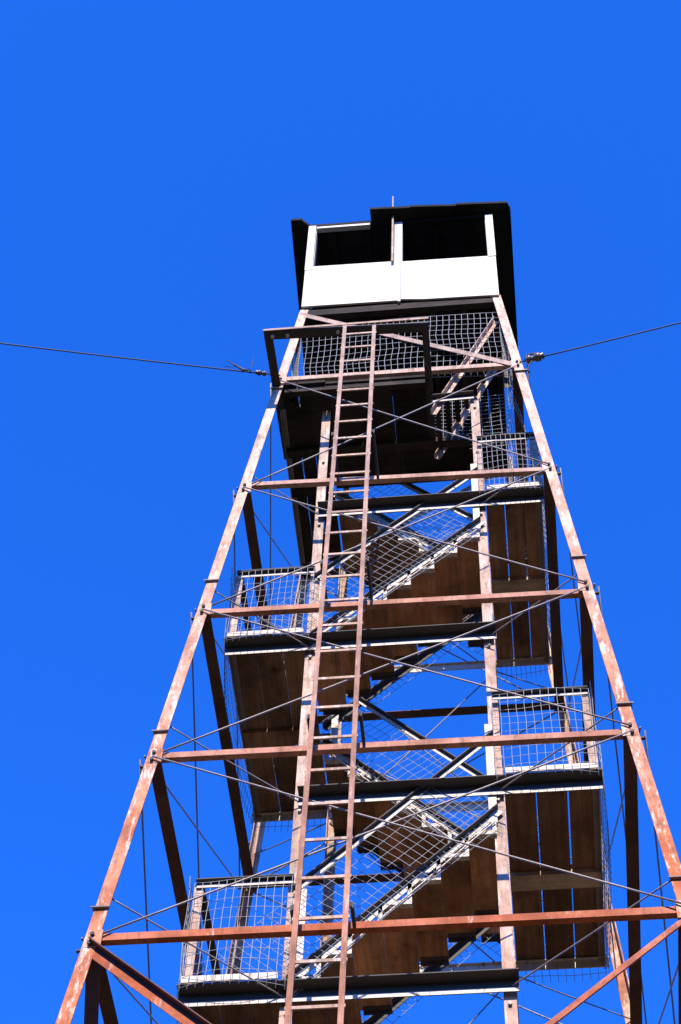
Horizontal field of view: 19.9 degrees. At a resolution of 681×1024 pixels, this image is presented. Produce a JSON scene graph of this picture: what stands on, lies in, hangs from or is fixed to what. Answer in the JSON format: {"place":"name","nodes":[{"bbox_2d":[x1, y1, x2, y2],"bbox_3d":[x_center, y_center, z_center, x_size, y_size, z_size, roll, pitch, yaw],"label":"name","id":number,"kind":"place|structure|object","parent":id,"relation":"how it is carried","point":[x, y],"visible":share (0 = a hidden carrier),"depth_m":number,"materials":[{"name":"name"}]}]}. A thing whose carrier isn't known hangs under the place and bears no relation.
{"place":"outdoors","nodes":[
{"label":"outdoors","id":0,"kind":"place"},
{"bbox_2d":[0,0,680,1023],"label":"sky","id":1,"kind":"structure","parent":0,"point":[158,158],"materials":[{"name":"blue"}]},
{"bbox_3d":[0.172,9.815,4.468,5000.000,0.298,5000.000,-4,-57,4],"label":"ground","id":2,"kind":"structure","parent":0,"visible":0},
{"bbox_2d":[55,196,680,1023],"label":"fire tower","id":3,"kind":"structure","parent":2,"relation":"on","point":[409,312],"depth_m":16.39,"materials":[{"name":"brown metal"}]},
{"bbox_2d":[0,343,279,375],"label":"overhead cable","id":4,"kind":"object","parent":3,"relation":"attached to","point":[259,372],"visible":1,"depth_m":19.38,"materials":[{"name":"black metal"}]},
{"bbox_2d":[519,322,680,372],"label":"overhead cable","id":5,"kind":"object","parent":3,"relation":"attached to","point":[536,357],"visible":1,"depth_m":19.34,"materials":[{"name":"black metal"}]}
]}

